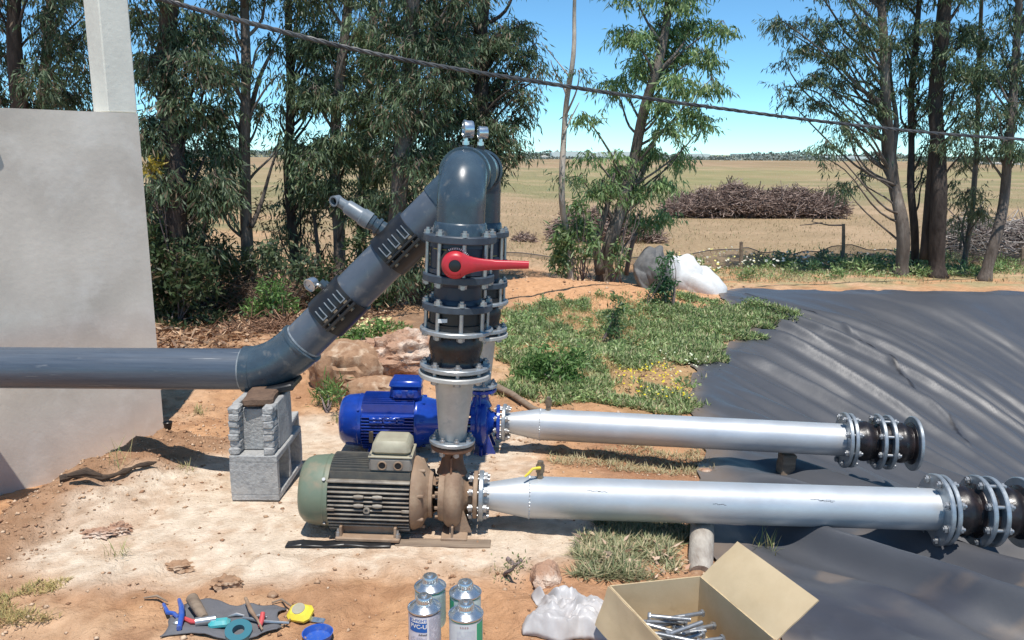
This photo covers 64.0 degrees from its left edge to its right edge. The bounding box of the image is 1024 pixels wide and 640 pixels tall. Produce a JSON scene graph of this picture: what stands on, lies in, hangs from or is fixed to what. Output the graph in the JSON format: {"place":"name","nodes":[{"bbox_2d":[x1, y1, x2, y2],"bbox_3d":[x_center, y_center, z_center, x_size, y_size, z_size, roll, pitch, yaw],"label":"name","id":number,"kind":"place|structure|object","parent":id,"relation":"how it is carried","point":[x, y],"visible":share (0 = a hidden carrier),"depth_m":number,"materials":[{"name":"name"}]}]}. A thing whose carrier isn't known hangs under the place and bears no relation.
{"place":"outdoors","nodes":[
{"label":"outdoors","id":0,"kind":"place"},
{"bbox_2d":[0,155,1023,639],"bbox_3d":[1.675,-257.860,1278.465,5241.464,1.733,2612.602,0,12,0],"label":"ground","id":1,"kind":"structure","parent":0,"point":[100,609],"depth_m":3.43,"materials":[{"name":"soil"}]},
{"bbox_2d":[0,576,73,627],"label":"dry grass","id":2,"kind":"structure","parent":1,"relation":"on","point":[30,589],"depth_m":2.65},
{"bbox_2d":[0,0,85,110],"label":"eucalyptus tree","id":3,"kind":"object","parent":1,"relation":"on","point":[19,77],"visible":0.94,"depth_m":8.19,"materials":[{"name":"green plant"}]},
{"bbox_2d":[21,0,135,111],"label":"eucalyptus tree","id":4,"kind":"object","parent":1,"relation":"on","point":[74,99],"visible":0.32,"depth_m":8.82,"materials":[{"name":"green plant"}]},
{"bbox_2d":[0,0,163,494],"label":"building wall","id":5,"kind":"structure","parent":1,"relation":"on","point":[75,269],"depth_m":4.20,"materials":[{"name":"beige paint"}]},
{"bbox_2d":[79,526,119,539],"bbox_3d":[-1.590,0.808,3.133,0.182,0.030,0.091,0,12,0],"label":"mortar lump","id":6,"kind":"object","parent":1,"relation":"on","point":[103,532],"visible":1,"depth_m":3.12,"materials":[{"name":"concrete"}]},
{"bbox_2d":[59,461,156,482],"bbox_3d":[-1.734,0.656,3.538,0.388,0.060,0.059,-8,14,-36],"label":"bark strip","id":7,"kind":"object","parent":1,"relation":"on","point":[65,478],"visible":0.83,"depth_m":3.54,"materials":[{"name":"brown wood"}]},
{"bbox_2d":[66,467,102,476],"bbox_3d":[-1.783,0.637,3.417,0.134,0.049,0.039,-1,12,-7],"label":"bark piece","id":8,"kind":"object","parent":7,"relation":"on","point":[85,471],"visible":1,"depth_m":3.40,"materials":[{"name":"brown wood"}]},
{"bbox_2d":[108,520,133,535],"bbox_3d":[-1.522,0.801,3.171,0.133,0.039,0.085,0,12,0],"label":"mortar lump","id":9,"kind":"object","parent":1,"relation":"on","point":[123,527],"visible":0.83,"depth_m":3.17,"materials":[{"name":"stone"}]},
{"bbox_2d":[142,150,176,307],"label":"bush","id":10,"kind":"object","parent":1,"relation":"on","point":[153,166],"visible":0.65,"depth_m":7.32,"materials":[{"name":"green plant"}]},
{"bbox_2d":[165,559,195,573],"bbox_3d":[-1.205,0.878,2.932,0.153,0.029,0.083,0,12,0],"label":"earth clod","id":11,"kind":"object","parent":1,"relation":"on","point":[180,566],"visible":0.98,"depth_m":2.92,"materials":[{"name":"soil"}]},
{"bbox_2d":[128,0,254,318],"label":"eucalyptus tree","id":12,"kind":"object","parent":1,"relation":"on","point":[163,74],"visible":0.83,"depth_m":7.39,"materials":[{"name":"green plant"}]},
{"bbox_2d":[147,211,235,330],"bbox_3d":[-2.987,-0.409,7.466,0.980,1.178,0.735,0,12,0],"label":"bush","id":13,"kind":"object","parent":1,"relation":"on","point":[173,297],"visible":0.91,"depth_m":7.38,"materials":[{"name":"green plant"}]},
{"bbox_2d":[146,180,247,312],"bbox_3d":[-3.181,-0.717,7.968,1.216,1.434,0.540,2,12,9],"label":"bush","id":14,"kind":"object","parent":1,"relation":"on","point":[228,248],"visible":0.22,"depth_m":7.96,"materials":[{"name":"green plant"}]},
{"bbox_2d":[160,598,285,639],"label":"canvas tool wrap","id":15,"kind":"object","parent":1,"relation":"on","point":[220,609],"visible":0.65,"depth_m":2.58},
{"bbox_2d":[162,598,184,630],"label":"blue pliers","id":16,"kind":"object","parent":15,"relation":"on","point":[178,620],"visible":1,"depth_m":2.58,"materials":[{"name":"plastic"}]},
{"bbox_2d":[186,593,215,625],"bbox_3d":[-0.979,0.913,2.584,0.065,0.045,0.158,-7,14,-31],"label":"hammer","id":17,"kind":"object","parent":15,"relation":"on","point":[196,606],"visible":0.98,"depth_m":2.56,"materials":[{"name":"brown wood"}]},
{"bbox_2d":[208,617,230,627],"bbox_3d":[-0.906,0.940,2.539,0.066,0.026,0.036,-2,12,-11],"label":"glue bottle","id":18,"kind":"object","parent":15,"relation":"on","point":[224,622],"visible":0.87,"depth_m":2.53,"materials":[{"name":"teal plastic"}]},
{"bbox_2d":[225,619,251,639],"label":"tape roll","id":19,"kind":"object","parent":15,"relation":"on","point":[233,626],"visible":1,"depth_m":2.50,"materials":[{"name":"teal"}]},
{"bbox_2d":[244,597,262,630],"bbox_3d":[-0.810,0.916,2.557,0.020,0.040,0.157,-8,14,-35],"label":"screwdriver","id":20,"kind":"object","parent":15,"relation":"on","point":[250,610],"visible":1,"depth_m":2.55,"materials":[{"name":"brown wood"}]},
{"bbox_2d":[208,573,243,592],"bbox_3d":[-0.966,0.883,2.775,0.117,0.044,0.079,0,12,0],"label":"earth clod","id":21,"kind":"object","parent":1,"relation":"on","point":[222,582],"visible":1,"depth_m":2.76,"materials":[{"name":"soil"}]},
{"bbox_2d":[150,239,313,314],"bbox_3d":[-2.915,-0.421,8.374,2.011,0.972,1.442,0,12,0],"label":"bush","id":22,"kind":"object","parent":1,"relation":"on","point":[289,290],"visible":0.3,"depth_m":8.15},
{"bbox_2d":[188,0,307,308],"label":"eucalyptus tree","id":23,"kind":"object","parent":1,"relation":"on","point":[250,104],"visible":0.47,"depth_m":8.05,"materials":[{"name":"green plant"}]},
{"bbox_2d":[197,298,305,335],"bbox_3d":[-2.255,-0.002,7.368,0.999,0.401,0.799,0,12,0],"label":"brushwood heap","id":24,"kind":"object","parent":1,"relation":"on","point":[267,324],"visible":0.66,"depth_m":7.26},
{"bbox_2d":[229,425,302,500],"bbox_3d":[-1.087,0.629,3.650,0.203,0.203,0.402,0,12,0],"label":"concrete block","id":25,"kind":"object","parent":1,"relation":"on","point":[256,474],"depth_m":3.46,"materials":[{"name":"concrete"}]},
{"bbox_2d":[227,391,291,454],"bbox_3d":[-1.092,0.438,3.556,0.197,0.212,0.292,0,12,0],"label":"concrete block","id":26,"kind":"object","parent":25,"relation":"on","point":[267,428],"depth_m":3.47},
{"bbox_2d":[0,120,498,391],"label":"discharge pipe","id":27,"kind":"object","parent":26,"relation":"on","point":[365,279],"visible":0.95,"depth_m":3.58,"materials":[{"name":"grey plastic"}]},
{"bbox_2d":[242,386,279,406],"bbox_3d":[-1.079,0.327,3.538,0.130,0.042,0.203,-1,12,-6],"label":"brick","id":28,"kind":"object","parent":26,"relation":"on","point":[258,396],"visible":0.87,"depth_m":3.46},
{"bbox_2d":[264,375,301,392],"bbox_3d":[-1.040,0.292,3.653,0.173,0.064,0.165,0,12,0],"label":"rubber pad","id":29,"kind":"object","parent":26,"relation":"on","point":[288,385],"visible":0.51,"depth_m":3.58,"materials":[{"name":"black rubber"}]},
{"bbox_2d":[238,273,302,319],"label":"bush","id":30,"kind":"object","parent":1,"relation":"on","point":[267,302],"visible":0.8,"depth_m":7.62,"materials":[{"name":"green plant"}]},
{"bbox_2d":[155,299,400,347],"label":"leaf litter","id":31,"kind":"object","parent":1,"relation":"on","point":[168,335],"visible":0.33,"depth_m":6.98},
{"bbox_2d":[224,232,334,305],"bbox_3d":[-2.311,-0.476,8.181,1.244,0.804,0.428,3,12,13],"label":"bush","id":32,"kind":"object","parent":1,"relation":"on","point":[269,253],"visible":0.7,"depth_m":8.11,"materials":[{"name":"green plant"}]},
{"bbox_2d":[252,190,332,284],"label":"bush","id":33,"kind":"object","parent":1,"relation":"on","point":[306,221],"visible":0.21,"depth_m":9.18,"materials":[{"name":"green plant"}]},
{"bbox_2d":[235,0,359,296],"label":"eucalyptus tree","id":34,"kind":"object","parent":1,"relation":"on","point":[292,220],"visible":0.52,"depth_m":8.58,"materials":[{"name":"green plant"}]},
{"bbox_2d":[286,603,325,622],"bbox_3d":[-0.646,0.926,2.580,0.124,0.036,0.062,3,34,14],"label":"tape measure","id":35,"kind":"object","parent":1,"relation":"on","point":[300,612],"visible":1,"depth_m":2.57,"materials":[{"name":"yellow plastic"}]},
{"bbox_2d":[302,623,332,639],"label":"round dish","id":36,"kind":"object","parent":1,"relation":"on","point":[320,631],"visible":1,"depth_m":2.52,"materials":[{"name":"blue plastic"}]},
{"bbox_2d":[306,367,354,412],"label":"weed","id":37,"kind":"object","parent":1,"relation":"on","point":[330,392],"visible":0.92,"depth_m":4.98,"materials":[{"name":"green plant"}]},
{"bbox_2d":[277,0,393,277],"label":"eucalyptus tree","id":38,"kind":"object","parent":1,"relation":"on","point":[335,99],"visible":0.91,"depth_m":8.19,"materials":[{"name":"green plant"}]},
{"bbox_2d":[285,539,391,547],"bbox_3d":[-0.650,0.840,3.075,0.395,0.022,0.048,0,12,0],"label":"rubber strip","id":39,"kind":"object","parent":1,"relation":"on","point":[313,543],"visible":1,"depth_m":3.06,"materials":[{"name":"black rubber"}]},
{"bbox_2d":[308,338,383,391],"bbox_3d":[-1.074,0.289,5.417,0.531,0.328,0.433,4,12,17],"label":"rock","id":40,"kind":"object","parent":1,"relation":"on","point":[356,358],"visible":0.59,"depth_m":5.24,"materials":[{"name":"stone"}]},
{"bbox_2d":[0,404,703,639],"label":"soil crumbs","id":41,"kind":"object","parent":1,"relation":"on","point":[183,637],"visible":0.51,"depth_m":3.35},
{"bbox_2d":[315,227,407,310],"bbox_3d":[-1.514,-0.475,8.089,0.974,0.903,0.524,-4,12,-19],"label":"bush","id":42,"kind":"object","parent":1,"relation":"on","point":[360,245],"visible":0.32,"depth_m":8.05,"materials":[{"name":"green plant"}]},
{"bbox_2d":[293,256,433,305],"bbox_3d":[-1.510,-0.446,8.774,1.660,0.669,1.405,0,12,0],"label":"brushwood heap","id":43,"kind":"object","parent":1,"relation":"on","point":[421,294],"visible":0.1,"depth_m":8.47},
{"bbox_2d":[341,375,391,394],"bbox_3d":[-0.896,0.413,5.240,0.402,0.121,0.279,-1,12,-6],"label":"rock","id":44,"kind":"object","parent":1,"relation":"on","point":[363,384],"visible":0.49,"depth_m":5.16,"materials":[{"name":"stone"}]},
{"bbox_2d":[337,314,396,339],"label":"weed","id":45,"kind":"object","parent":1,"relation":"on","point":[355,334],"visible":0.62,"depth_m":6.51,"materials":[{"name":"green plant"}]},
{"bbox_2d":[321,0,417,255],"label":"eucalyptus tree","id":46,"kind":"object","parent":1,"relation":"on","point":[363,126],"visible":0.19,"depth_m":9.24,"materials":[{"name":"green plant"}]},
{"bbox_2d":[328,319,413,346],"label":"leafy weeds","id":47,"kind":"object","parent":1,"relation":"on","point":[400,324],"visible":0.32,"depth_m":7.28,"materials":[{"name":"green plant"}]},
{"bbox_2d":[297,431,478,542],"bbox_3d":[-0.472,0.629,3.190,0.681,0.380,0.308,2,11,0],"label":"electric pump","id":48,"kind":"object","parent":1,"relation":"on","point":[385,490],"visible":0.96,"depth_m":3.09,"materials":[{"name":"green paint"}]},
{"bbox_2d":[418,146,528,458],"bbox_3d":[-0.145,-0.052,3.039,0.390,1.156,0.327,3,11,-1],"label":"pipe riser","id":49,"kind":"object","parent":48,"relation":"on","point":[460,240],"visible":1,"depth_m":2.96,"materials":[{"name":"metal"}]},
{"bbox_2d":[361,177,427,295],"bbox_3d":[-1.196,-0.923,8.777,1.019,1.487,0.493,0,12,0],"label":"bush","id":50,"kind":"object","parent":1,"relation":"on","point":[380,206],"visible":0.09,"depth_m":8.70,"materials":[{"name":"green plant"}]},
{"bbox_2d":[361,327,429,376],"bbox_3d":[-0.781,0.214,5.587,0.666,0.340,0.442,-4,12,-19],"label":"rock","id":51,"kind":"object","parent":1,"relation":"on","point":[405,351],"visible":0.56,"depth_m":5.43,"materials":[{"name":"stone"}]},
{"bbox_2d":[340,0,495,305],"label":"eucalyptus tree","id":52,"kind":"object","parent":1,"relation":"on","point":[403,164],"visible":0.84,"depth_m":7.85,"materials":[{"name":"green plant"}]},
{"bbox_2d":[338,374,499,456],"bbox_3d":[-0.474,0.492,4.264,0.823,0.396,0.308,1,11,0],"label":"electric pump","id":53,"kind":"object","parent":1,"relation":"on","point":[403,404],"visible":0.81,"depth_m":4.16,"materials":[{"name":"blue metal"}]},
{"bbox_2d":[472,150,508,397],"bbox_3d":[-0.152,-0.225,4.110,0.274,1.238,0.289,1,11,0],"label":"pipe riser","id":54,"kind":"object","parent":53,"relation":"on","point":[495,291],"visible":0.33,"depth_m":4.05,"materials":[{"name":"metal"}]},
{"bbox_2d":[407,592,440,639],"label":"solvent can","id":55,"kind":"object","parent":1,"relation":"on","point":[424,615],"visible":1,"depth_m":2.42,"materials":[{"name":"white metal"}]},
{"bbox_2d":[414,572,445,627],"bbox_3d":[-0.255,0.869,2.557,0.100,0.169,0.100,0,12,0],"label":"solvent can","id":56,"kind":"object","parent":1,"relation":"on","point":[433,584],"visible":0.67,"depth_m":2.53,"materials":[{"name":"silver metal"}]},
{"bbox_2d":[395,538,490,548],"bbox_3d":[-0.260,0.846,3.099,0.360,0.012,0.060,1,12,1],"label":"wood shim","id":57,"kind":"object","parent":1,"relation":"on","point":[429,542],"visible":0.81,"depth_m":3.09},
{"bbox_2d":[162,273,744,413],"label":"bank pebbles","id":58,"kind":"object","parent":1,"relation":"on","point":[299,397],"visible":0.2,"depth_m":7.17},
{"bbox_2d":[449,578,481,608],"bbox_3d":[-0.144,0.882,2.538,0.100,0.171,0.100,0,12,0],"label":"solvent can","id":59,"kind":"object","parent":1,"relation":"on","point":[463,588],"visible":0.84,"depth_m":2.51,"materials":[{"name":"silver metal"}]},
{"bbox_2d":[448,598,483,639],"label":"solvent can","id":60,"kind":"object","parent":1,"relation":"on","point":[465,615],"visible":1,"depth_m":2.38,"materials":[{"name":"metal"}]},
{"bbox_2d":[412,0,569,190],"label":"eucalyptus tree","id":61,"kind":"object","parent":1,"relation":"on","point":[501,40],"visible":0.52,"depth_m":8.90,"materials":[{"name":"green plant"}]},
{"bbox_2d":[491,549,532,583],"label":"weed","id":62,"kind":"object","parent":1,"relation":"on","point":[513,563],"visible":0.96,"depth_m":2.90,"materials":[{"name":"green plant"}]},
{"bbox_2d":[491,379,539,409],"bbox_3d":[0.005,0.471,5.213,0.058,0.100,0.599,-8,14,-34],"label":"stick","id":63,"kind":"object","parent":1,"relation":"on","point":[515,396],"visible":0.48,"depth_m":5.16,"materials":[{"name":"brown wood"}]},
{"bbox_2d":[510,229,540,242],"bbox_3d":[0.236,-1.492,14.789,0.580,0.322,0.627,0,12,0],"label":"brushwood heap","id":64,"kind":"object","parent":1,"relation":"on","point":[526,236],"visible":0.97,"depth_m":14.69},
{"bbox_2d":[529,559,561,589],"bbox_3d":[0.118,0.879,2.825,0.116,0.071,0.127,0,12,0],"label":"rock","id":65,"kind":"object","parent":1,"relation":"on","point":[545,574],"visible":0.87,"depth_m":2.80,"materials":[{"name":"stone"}]},
{"bbox_2d":[141,147,950,158],"bbox_3d":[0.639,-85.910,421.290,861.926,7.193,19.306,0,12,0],"label":"distant treeline","id":66,"kind":"object","parent":1,"relation":"on","point":[771,153],"visible":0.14,"depth_m":417.32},
{"bbox_2d":[505,340,596,386],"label":"weed","id":67,"kind":"object","parent":1,"relation":"on","point":[544,365],"visible":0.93,"depth_m":5.55,"materials":[{"name":"green plant"}]},
{"bbox_2d":[521,585,606,639],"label":"plastic bag","id":68,"kind":"object","parent":1,"relation":"on","point":[563,612],"visible":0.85,"depth_m":2.52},
{"bbox_2d":[541,0,596,279],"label":"eucalyptus tree","id":69,"kind":"object","parent":1,"relation":"on","point":[562,179],"visible":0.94,"depth_m":9.16,"materials":[{"name":"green plant"}]},
{"bbox_2d":[543,191,604,280],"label":"bush","id":70,"kind":"object","parent":1,"relation":"on","point":[559,256],"visible":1,"depth_m":9.43,"materials":[{"name":"green plant"}]},
{"bbox_2d":[141,154,1022,161],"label":"distant treeline","id":71,"kind":"object","parent":1,"relation":"on","point":[777,158],"visible":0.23,"depth_m":240.36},
{"bbox_2d":[550,151,629,156],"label":"greenhouse","id":72,"kind":"object","parent":1,"relation":"on","point":[571,153],"visible":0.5,"depth_m":323.42,"materials":[{"name":"white"}]},
{"bbox_2d":[495,291,696,415],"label":"dry grass","id":73,"kind":"structure","parent":1,"relation":"on","point":[566,321],"depth_m":7.57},
{"bbox_2d":[493,292,710,415],"bbox_3d":[0.621,0.145,6.900,1.566,0.205,3.722,0,12,0],"label":"ground cover","id":74,"kind":"object","parent":1,"relation":"on","point":[670,400],"visible":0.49,"depth_m":5.56,"materials":[{"name":"green plant"}]},
{"bbox_2d":[541,205,671,243],"bbox_3d":[1.765,-1.775,15.450,2.435,0.896,1.345,0,12,0],"label":"brushwood heap","id":75,"kind":"object","parent":1,"relation":"on","point":[657,238],"visible":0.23,"depth_m":15.14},
{"bbox_2d":[598,291,635,341],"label":"weed","id":76,"kind":"object","parent":1,"relation":"on","point":[614,328],"visible":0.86,"depth_m":7.03,"materials":[{"name":"green plant"}]},
{"bbox_2d":[600,180,649,282],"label":"bush","id":77,"kind":"object","parent":1,"relation":"on","point":[623,250],"visible":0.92,"depth_m":9.58,"materials":[{"name":"green plant"}]},
{"bbox_2d":[562,520,690,583],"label":"cut grass","id":78,"kind":"structure","parent":1,"relation":"on","point":[662,533],"depth_m":3.04,"materials":[{"name":"plant"}]},
{"bbox_2d":[572,531,689,578],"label":"fallen leaves","id":79,"kind":"object","parent":78,"relation":"on","point":[628,550],"visible":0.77,"depth_m":3.01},
{"bbox_2d":[544,444,714,475],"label":"dry grass","id":80,"kind":"structure","parent":1,"relation":"on","point":[613,458],"depth_m":4.23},
{"bbox_2d":[495,288,803,407],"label":"leafy weeds","id":81,"kind":"object","parent":1,"relation":"on","point":[587,333],"visible":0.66,"depth_m":7.26,"materials":[{"name":"green plant"}]},
{"bbox_2d":[557,0,745,281],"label":"eucalyptus tree","id":82,"kind":"object","parent":1,"relation":"on","point":[663,64],"visible":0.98,"depth_m":9.48,"materials":[{"name":"green plant"}]},
{"bbox_2d":[611,361,693,397],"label":"yellow flowers","id":83,"kind":"object","parent":1,"relation":"on","point":[677,387],"visible":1,"depth_m":5.70,"materials":[{"name":"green plant"}]},
{"bbox_2d":[633,245,675,290],"bbox_3d":[1.605,-0.578,9.149,0.494,0.491,0.402,4,12,15],"label":"sack","id":84,"kind":"object","parent":1,"relation":"on","point":[644,274],"visible":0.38,"depth_m":9.04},
{"bbox_2d":[644,244,682,304],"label":"weed","id":85,"kind":"object","parent":1,"relation":"on","point":[664,283],"visible":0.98,"depth_m":8.42,"materials":[{"name":"green plant"}]},
{"bbox_2d":[669,254,726,294],"bbox_3d":[2.093,-0.542,9.434,0.785,0.434,0.527,0,12,0],"label":"sack","id":86,"kind":"object","parent":1,"relation":"on","point":[693,274],"visible":0.7,"depth_m":9.26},
{"bbox_2d":[688,523,713,572],"bbox_3d":[0.729,0.865,3.156,0.094,0.116,0.411,3,12,14],"label":"log","id":87,"kind":"object","parent":1,"relation":"on","point":[701,548],"visible":0.68,"depth_m":3.06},
{"bbox_2d":[467,460,1023,547],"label":"suction pipe","id":88,"kind":"object","parent":87,"relation":"on","point":[974,510],"visible":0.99,"depth_m":3.14,"materials":[{"name":"metal"}]},
{"bbox_2d":[595,541,818,639],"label":"cardboard box","id":89,"kind":"object","parent":1,"relation":"on","point":[737,590],"visible":0.98,"depth_m":2.41,"materials":[{"name":"cardboard"}]},
{"bbox_2d":[646,619,687,625],"bbox_3d":[0.453,0.887,2.405,0.124,0.021,0.024,4,42,-9],"label":"hex bolt","id":90,"kind":"object","parent":89,"relation":"in","point":[658,621],"visible":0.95,"depth_m":2.40,"materials":[{"name":"metal"}]},
{"bbox_2d":[647,612,690,621],"bbox_3d":[0.459,0.871,2.395,0.124,0.024,0.021,1,23,12],"label":"hex bolt","id":91,"kind":"object","parent":89,"relation":"in","point":[669,617],"visible":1,"depth_m":2.39,"materials":[{"name":"metal"}]},
{"bbox_2d":[655,631,699,639],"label":"hex bolt","id":92,"kind":"object","parent":89,"relation":"in","point":[667,635],"visible":0.93,"depth_m":2.28,"materials":[{"name":"metal"}]},
{"bbox_2d":[664,620,702,638],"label":"hex bolt","id":93,"kind":"object","parent":89,"relation":"in","point":[687,627],"visible":0.96,"depth_m":2.33,"materials":[{"name":"metal"}]},
{"bbox_2d":[629,288,805,364],"bbox_3d":[1.588,0.018,7.687,1.716,0.299,2.988,8,14,33],"label":"ground cover","id":94,"kind":"object","parent":1,"relation":"on","point":[700,355],"visible":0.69,"depth_m":7.56,"materials":[{"name":"green plant"}]},
{"bbox_2d":[655,175,855,219],"bbox_3d":[6.402,-3.178,21.803,5.034,1.335,2.343,0,12,0],"label":"brushwood heap","id":95,"kind":"object","parent":1,"relation":"on","point":[727,199],"visible":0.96,"depth_m":21.12,"materials":[{"name":"wood"}]},
{"bbox_2d":[507,224,1023,267],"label":"net fence","id":96,"kind":"object","parent":1,"relation":"on","point":[741,247],"visible":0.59,"depth_m":12.11,"materials":[{"name":"grey metal"}]},
{"bbox_2d":[753,0,923,276],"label":"eucalyptus tree","id":97,"kind":"object","parent":1,"relation":"on","point":[878,100],"visible":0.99,"depth_m":10.73,"materials":[{"name":"green plant"}]},
{"bbox_2d":[682,288,1023,639],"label":"pond liner","id":98,"kind":"object","parent":1,"relation":"on","point":[946,368],"visible":0.73,"depth_m":5.95,"materials":[{"name":"plastic"}]},
{"bbox_2d":[776,453,796,474],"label":"support block","id":99,"kind":"structure","parent":98,"relation":"on","point":[785,463],"depth_m":4.17,"materials":[{"name":"concrete"}]},
{"bbox_2d":[493,396,924,470],"bbox_3d":[0.963,0.571,4.188,2.112,0.289,0.278,2,12,5],"label":"suction pipe","id":100,"kind":"object","parent":99,"relation":"on","point":[875,441],"visible":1,"depth_m":4.12,"materials":[{"name":"metal"}]},
{"bbox_2d":[695,246,1023,279],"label":"leafy weeds","id":101,"kind":"object","parent":1,"relation":"on","point":[869,261],"visible":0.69,"depth_m":11.71,"materials":[{"name":"green plant"}]},
{"bbox_2d":[715,254,1023,280],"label":"ground cover","id":102,"kind":"object","parent":1,"relation":"on","point":[1021,267],"visible":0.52,"depth_m":11.38,"materials":[{"name":"green plant"}]},
{"bbox_2d":[866,0,956,270],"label":"eucalyptus tree","id":103,"kind":"object","parent":1,"relation":"on","point":[913,62],"visible":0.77,"depth_m":11.04,"materials":[{"name":"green plant"}]},
{"bbox_2d":[908,0,998,278],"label":"eucalyptus tree","id":104,"kind":"object","parent":1,"relation":"on","point":[933,236],"visible":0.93,"depth_m":10.62,"materials":[{"name":"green plant"}]},
{"bbox_2d":[946,0,1009,267],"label":"eucalyptus tree","id":105,"kind":"object","parent":1,"relation":"on","point":[980,212],"visible":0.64,"depth_m":11.48,"materials":[{"name":"green plant"}]},
{"bbox_2d":[945,204,1023,261],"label":"brushwood heap","id":106,"kind":"object","parent":1,"relation":"on","point":[1012,238],"visible":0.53,"depth_m":12.71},
{"bbox_2d":[953,0,1023,281],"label":"eucalyptus tree","id":107,"kind":"object","parent":1,"relation":"on","point":[1012,111],"visible":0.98,"depth_m":10.41,"materials":[{"name":"green plant"}]},
{"bbox_2d":[0,0,1023,156],"label":"sky","id":108,"kind":"structure","parent":0,"point":[747,133],"materials":[{"name":"blue"}]},
{"bbox_2d":[147,180,1023,283],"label":"field grass","id":109,"kind":"structure","parent":0,"point":[749,280],"depth_m":14.71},
{"bbox_2d":[156,0,1023,140],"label":"overhead cable","id":110,"kind":"object","parent":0,"point":[322,41],"visible":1,"depth_m":7.39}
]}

